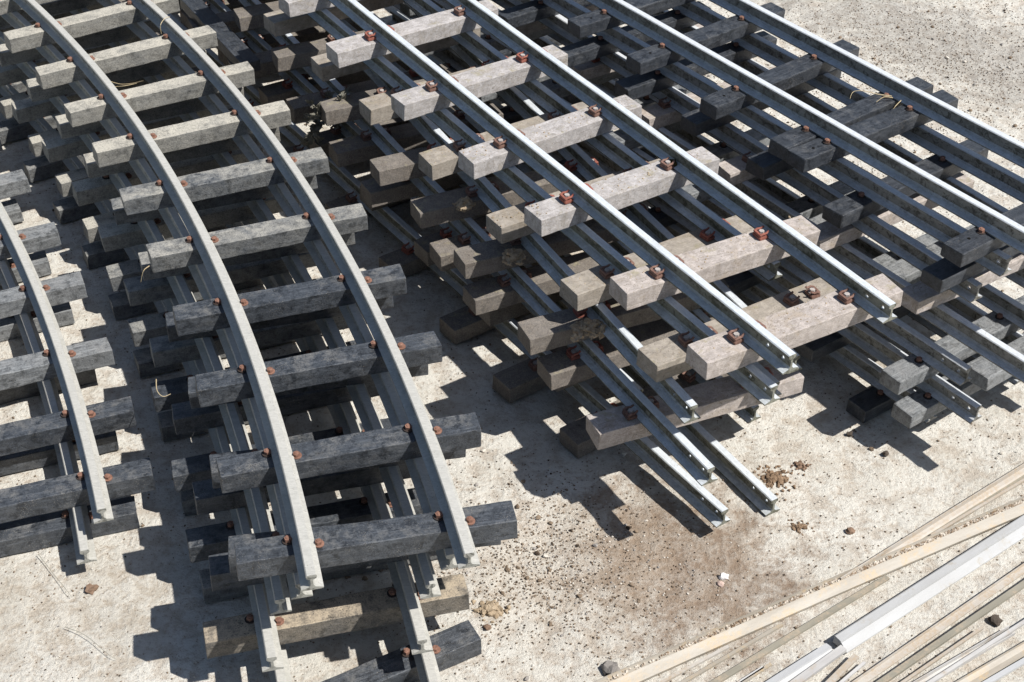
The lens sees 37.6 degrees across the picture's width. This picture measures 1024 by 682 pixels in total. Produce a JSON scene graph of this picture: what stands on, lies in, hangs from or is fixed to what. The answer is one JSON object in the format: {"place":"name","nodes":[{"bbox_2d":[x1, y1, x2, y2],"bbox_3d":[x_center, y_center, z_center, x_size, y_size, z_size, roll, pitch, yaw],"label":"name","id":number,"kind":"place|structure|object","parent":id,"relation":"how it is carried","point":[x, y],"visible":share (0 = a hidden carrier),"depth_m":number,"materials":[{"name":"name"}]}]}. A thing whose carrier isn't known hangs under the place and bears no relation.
{"place":"outdoors","nodes":[
{"label":"outdoors","id":0,"kind":"place"},
{"bbox_2d":[0,0,1023,681],"bbox_3d":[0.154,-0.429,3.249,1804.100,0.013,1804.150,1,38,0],"label":"ground","id":1,"kind":"structure","parent":0,"point":[154,606],"depth_m":2.36,"materials":[{"name":"beige concrete"}]},
{"bbox_2d":[0,198,139,564],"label":"track panel","id":2,"kind":"structure","parent":1,"relation":"on","point":[79,528],"depth_m":2.40,"materials":[{"name":"steel"},{"name":"concrete"}]},
{"bbox_2d":[0,140,155,523],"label":"track panel","id":3,"kind":"structure","parent":2,"relation":"on","point":[96,485],"depth_m":2.40,"materials":[{"name":"steel"},{"name":"concrete"}]},
{"bbox_2d":[38,554,114,658],"bbox_3d":[-0.646,0.389,2.179,0.033,0.005,0.255,-25,45,-29],"label":"dry grass wisp","id":4,"kind":"object","parent":1,"relation":"on","point":[71,596],"visible":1,"depth_m":2.15,"materials":[{"name":"beige plant"}]},
{"bbox_2d":[85,583,98,594],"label":"stone","id":5,"kind":"object","parent":1,"relation":"on","point":[90,588],"visible":1,"depth_m":2.21,"materials":[{"name":"brown stone"}]},
{"bbox_2d":[0,81,481,681],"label":"track panel","id":6,"kind":"structure","parent":1,"relation":"on","point":[456,643],"depth_m":2.48,"materials":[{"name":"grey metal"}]},
{"bbox_2d":[0,79,469,671],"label":"track panel","id":7,"kind":"structure","parent":6,"relation":"on","point":[262,629],"depth_m":2.17,"materials":[{"name":"wood"}]},
{"bbox_2d":[0,4,440,614],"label":"track panel","id":8,"kind":"structure","parent":7,"relation":"on","point":[232,418],"depth_m":2.47,"materials":[{"name":"aluminium"},{"name":"concrete"},{"name":"rusty steel"}]},
{"bbox_2d":[0,0,500,599],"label":"track panel","id":9,"kind":"structure","parent":8,"relation":"on","point":[214,104],"depth_m":2.61,"materials":[{"name":"aluminium"},{"name":"concrete"},{"name":"rusty steel"}]},
{"bbox_2d":[111,81,140,86],"bbox_3d":[-0.766,-0.510,2.979,0.070,0.011,0.026,5,38,6],"label":"dry grass wisp","id":10,"kind":"object","parent":9,"relation":"on","point":[124,84],"visible":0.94,"depth_m":2.98,"materials":[{"name":"beige plant"}]},
{"bbox_2d":[0,0,517,591],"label":"track panel","id":11,"kind":"structure","parent":9,"relation":"on","point":[304,550],"depth_m":2.35,"materials":[{"name":"grey wood"}]},
{"bbox_2d":[119,0,760,527],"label":"track panel","id":12,"kind":"structure","parent":1,"relation":"on","point":[511,384],"depth_m":2.58,"materials":[{"name":"wood"}]},
{"bbox_2d":[180,0,661,391],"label":"track panel","id":13,"kind":"structure","parent":12,"relation":"on","point":[294,83],"depth_m":3.21,"materials":[{"name":"wood"}]},
{"bbox_2d":[300,86,352,146],"bbox_3d":[-0.379,-0.443,3.000,0.120,0.154,0.127,-18,42,-23],"label":"withered plant","id":14,"kind":"object","parent":13,"relation":"on","point":[314,132],"visible":0.67,"depth_m":2.96,"materials":[{"name":"grey plant"}]},
{"bbox_2d":[188,0,803,485],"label":"track panel","id":15,"kind":"structure","parent":13,"relation":"on","point":[638,414],"depth_m":2.51,"materials":[{"name":"wood"}]},
{"bbox_2d":[180,0,260,71],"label":"spare sleeper","id":16,"kind":"object","parent":15,"relation":"on","point":[233,48],"visible":0.83,"depth_m":3.24,"materials":[{"name":"grey wood"}]},
{"bbox_2d":[233,1,801,423],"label":"track panel","id":17,"kind":"structure","parent":15,"relation":"on","point":[542,333],"depth_m":2.62,"materials":[{"name":"wood"}]},
{"bbox_2d":[452,196,475,211],"bbox_3d":[-0.084,-0.243,2.642,0.038,0.031,0.039,29,46,31],"label":"mud clod","id":18,"kind":"object","parent":17,"relation":"on","point":[467,203],"visible":1,"depth_m":2.63,"materials":[{"name":"soil"}]},
{"bbox_2d":[502,248,525,265],"bbox_3d":[0.003,-0.145,2.517,0.041,0.029,0.049,-1,38,-2],"label":"mud clod","id":19,"kind":"object","parent":17,"relation":"on","point":[510,255],"visible":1,"depth_m":2.51,"materials":[{"name":"soil"}]},
{"bbox_2d":[263,0,836,405],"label":"track panel","id":20,"kind":"structure","parent":17,"relation":"on","point":[689,328],"depth_m":2.51,"materials":[{"name":"wood"}]},
{"bbox_2d":[278,0,902,379],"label":"track panel","id":21,"kind":"structure","parent":20,"relation":"on","point":[744,339],"depth_m":2.45,"materials":[{"name":"wood"}]},
{"bbox_2d":[669,159,676,169],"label":"mud clod","id":22,"kind":"object","parent":21,"relation":"on","point":[674,164],"visible":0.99,"depth_m":2.51,"materials":[{"name":"brown soil"}]},
{"bbox_2d":[373,91,889,358],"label":"dirt crumbs","id":23,"kind":"object","parent":20,"relation":"on","point":[622,189],"visible":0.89,"depth_m":2.41,"materials":[{"name":"brown soil"}]},
{"bbox_2d":[570,318,605,342],"bbox_3d":[0.123,-0.022,2.365,0.083,0.026,0.051,-21,43,-25],"label":"mud clod","id":24,"kind":"object","parent":17,"relation":"on","point":[590,328],"visible":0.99,"depth_m":2.36,"materials":[{"name":"soil"}]},
{"bbox_2d":[483,624,490,630],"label":"stone","id":25,"kind":"object","parent":1,"relation":"on","point":[487,627],"visible":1,"depth_m":2.16,"materials":[{"name":"beige stone"}]},
{"bbox_2d":[471,595,510,622],"bbox_3d":[-0.030,0.391,2.191,0.058,0.016,0.051,-8,39,-11],"label":"mud clod","id":26,"kind":"object","parent":1,"relation":"on","point":[493,609],"visible":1,"depth_m":2.19,"materials":[{"name":"beige soil"}]},
{"bbox_2d":[601,660,620,674],"bbox_3d":[0.138,0.459,2.104,0.028,0.018,0.028,21,42,24],"label":"stone","id":27,"kind":"object","parent":1,"relation":"on","point":[608,667],"visible":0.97,"depth_m":2.10,"materials":[{"name":"grey stone"}]},
{"bbox_2d":[519,264,779,515],"bbox_3d":[0.187,0.030,2.630,0.028,0.030,0.858,-20,42,-24],"label":"loose rail","id":28,"kind":"object","parent":1,"relation":"on","point":[747,483],"visible":0.38,"depth_m":2.42,"materials":[{"name":"metal"}]},
{"bbox_2d":[659,645,728,681],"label":"metal strip","id":29,"kind":"object","parent":1,"relation":"on","point":[697,663],"visible":1,"depth_m":2.10,"materials":[{"name":"beige metal"}]},
{"bbox_2d":[716,581,723,587],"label":"stone","id":30,"kind":"object","parent":1,"relation":"on","point":[720,584],"visible":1,"depth_m":2.23,"materials":[{"name":"beige stone"}]},
{"bbox_2d":[426,55,1020,422],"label":"track panel","id":31,"kind":"structure","parent":1,"relation":"on","point":[877,398],"depth_m":2.58,"materials":[{"name":"steel"},{"name":"wood"}]},
{"bbox_2d":[388,0,1023,428],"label":"track panel","id":32,"kind":"structure","parent":31,"relation":"on","point":[932,396],"depth_m":2.62,"materials":[{"name":"steel"},{"name":"wood"},{"name":"concrete"}]},
{"bbox_2d":[393,0,1023,394],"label":"track panel","id":33,"kind":"structure","parent":32,"relation":"on","point":[927,358],"depth_m":2.50,"materials":[{"name":"steel"},{"name":"concrete"}]},
{"bbox_2d":[400,0,1023,382],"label":"track panel","id":34,"kind":"structure","parent":33,"relation":"on","point":[901,273],"depth_m":2.54,"materials":[{"name":"grey wood"}]},
{"bbox_2d":[507,0,1023,314],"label":"track panel","id":35,"kind":"structure","parent":34,"relation":"on","point":[673,105],"depth_m":2.64,"materials":[{"name":"wood"}]},
{"bbox_2d":[498,0,1023,292],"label":"track panel","id":36,"kind":"structure","parent":35,"relation":"on","point":[870,195],"depth_m":2.66,"materials":[{"name":"steel"},{"name":"wood"}]},
{"bbox_2d":[519,0,1023,266],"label":"track panel","id":37,"kind":"structure","parent":36,"relation":"on","point":[859,130],"depth_m":2.64,"materials":[{"name":"steel"},{"name":"wood"}]},
{"bbox_2d":[850,90,901,108],"bbox_3d":[0.641,-0.431,2.643,0.083,0.012,0.045,18,41,21],"label":"dry grass wisp","id":38,"kind":"object","parent":37,"relation":"on","point":[880,98],"visible":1,"depth_m":2.65,"materials":[{"name":"beige plant"}]},
{"bbox_2d":[718,572,728,579],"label":"stone","id":39,"kind":"object","parent":1,"relation":"on","point":[723,576],"visible":1,"depth_m":2.24,"materials":[{"name":"white stone"}]},
{"bbox_2d":[680,623,782,681],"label":"metal strip","id":40,"kind":"object","parent":1,"relation":"on","point":[732,653],"visible":1,"depth_m":2.12,"materials":[{"name":"beige metal"}]},
{"bbox_2d":[737,666,762,681],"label":"metal strip","id":41,"kind":"object","parent":1,"relation":"on","point":[745,677],"visible":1,"depth_m":2.09,"materials":[{"name":"white metal"}]},
{"bbox_2d":[740,663,771,681],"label":"metal strip","id":42,"kind":"object","parent":1,"relation":"on","point":[764,668],"visible":1,"depth_m":2.10,"materials":[{"name":"beige metal"}]},
{"bbox_2d":[751,465,804,500],"bbox_3d":[0.419,0.216,2.418,0.097,0.013,0.073,24,44,27],"label":"mud clod","id":43,"kind":"object","parent":1,"relation":"on","point":[772,477],"visible":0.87,"depth_m":2.41,"materials":[{"name":"brown soil"}]},
{"bbox_2d":[766,643,832,681],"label":"metal section","id":44,"kind":"object","parent":1,"relation":"on","point":[793,671],"visible":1,"depth_m":2.10,"materials":[{"name":"grey metal"}]},
{"bbox_2d":[710,575,889,681],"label":"metal strip","id":45,"kind":"object","parent":1,"relation":"on","point":[739,667],"visible":1,"depth_m":2.15,"materials":[{"name":"beige metal"}]},
{"bbox_2d":[781,516,819,537],"bbox_3d":[0.441,0.288,2.327,0.072,0.009,0.042,7,39,8],"label":"mud clod","id":46,"kind":"object","parent":1,"relation":"on","point":[798,526],"visible":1,"depth_m":2.33,"materials":[{"name":"brown soil"}]},
{"bbox_2d":[790,460,811,474],"bbox_3d":[0.468,0.201,2.440,0.039,0.011,0.025,-26,45,-29],"label":"mud clod","id":47,"kind":"object","parent":1,"relation":"on","point":[800,464],"visible":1,"depth_m":2.44,"materials":[{"name":"brown soil"}]},
{"bbox_2d":[593,496,1023,681],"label":"metal channel","id":48,"kind":"object","parent":1,"relation":"on","point":[648,670],"visible":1,"depth_m":2.20,"materials":[{"name":"beige metal"}]},
{"bbox_2d":[607,498,1023,681],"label":"soil crumbs","id":49,"kind":"object","parent":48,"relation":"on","point":[870,565],"visible":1,"depth_m":2.22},
{"bbox_2d":[790,645,846,681],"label":"metal strip","id":50,"kind":"object","parent":1,"relation":"on","point":[822,663],"visible":1,"depth_m":2.10,"materials":[{"name":"white metal"}]},
{"bbox_2d":[825,654,858,681],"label":"wooden plank","id":51,"kind":"object","parent":1,"relation":"on","point":[839,672],"visible":1,"depth_m":2.10,"materials":[{"name":"beige wood"}]},
{"bbox_2d":[846,527,854,533],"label":"stone","id":52,"kind":"object","parent":1,"relation":"on","point":[850,530],"visible":1,"depth_m":2.32,"materials":[{"name":"brown stone"}]},
{"bbox_2d":[839,661,865,681],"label":"metal strip","id":53,"kind":"object","parent":1,"relation":"on","point":[853,671],"visible":1,"depth_m":2.10,"materials":[{"name":"white metal"}]},
{"bbox_2d":[833,515,1023,653],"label":"metal section","id":54,"kind":"object","parent":1,"relation":"on","point":[900,605],"visible":1,"depth_m":2.22,"materials":[{"name":"grey metal"}]},
{"bbox_2d":[840,463,1023,579],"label":"metal angle","id":55,"kind":"object","parent":1,"relation":"on","point":[928,528],"visible":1,"depth_m":2.34,"materials":[{"name":"beige metal"}]},
{"bbox_2d":[852,563,1023,681],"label":"metal angle","id":56,"kind":"object","parent":1,"relation":"on","point":[936,629],"visible":1,"depth_m":2.17,"materials":[{"name":"beige metal"}]},
{"bbox_2d":[901,626,983,681],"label":"metal strip","id":57,"kind":"object","parent":1,"relation":"on","point":[943,654],"visible":1,"depth_m":2.12,"materials":[{"name":"beige metal"}]},
{"bbox_2d":[876,580,1023,681],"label":"metal strip","id":58,"kind":"object","parent":1,"relation":"on","point":[947,636],"visible":1,"depth_m":2.15,"materials":[{"name":"beige metal"}]},
{"bbox_2d":[913,626,1014,681],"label":"metal channel","id":59,"kind":"object","parent":1,"relation":"on","point":[937,670],"visible":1,"depth_m":2.12,"materials":[{"name":"grey metal"}]},
{"bbox_2d":[922,475,1023,538],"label":"metal angle","id":60,"kind":"object","parent":1,"relation":"on","point":[1008,485],"visible":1,"depth_m":2.38,"materials":[{"name":"beige metal"}]},
{"bbox_2d":[930,478,1023,534],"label":"metal strip","id":61,"kind":"object","parent":60,"relation":"on","point":[981,505],"visible":1,"depth_m":2.35,"materials":[{"name":"beige metal"}]},
{"bbox_2d":[927,620,1023,681],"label":"metal strip","id":62,"kind":"object","parent":1,"relation":"on","point":[950,669],"visible":1,"depth_m":2.12,"materials":[{"name":"grey metal"}]},
{"bbox_2d":[955,642,1023,681],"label":"metal angle","id":63,"kind":"object","parent":1,"relation":"on","point":[997,664],"visible":1,"depth_m":2.11,"materials":[{"name":"beige metal"}]},
{"bbox_2d":[987,614,1002,625],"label":"stone","id":64,"kind":"object","parent":1,"relation":"on","point":[995,619],"visible":1,"depth_m":2.18,"materials":[{"name":"stone"}]},
{"bbox_2d":[983,658,1023,681],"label":"metal strip","id":65,"kind":"object","parent":1,"relation":"on","point":[1007,671],"visible":1,"depth_m":2.09,"materials":[{"name":"white metal"}]},
{"bbox_2d":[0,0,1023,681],"bbox_3d":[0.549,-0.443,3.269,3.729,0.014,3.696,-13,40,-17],"label":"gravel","id":66,"kind":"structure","parent":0,"point":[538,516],"depth_m":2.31,"materials":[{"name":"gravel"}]}
]}

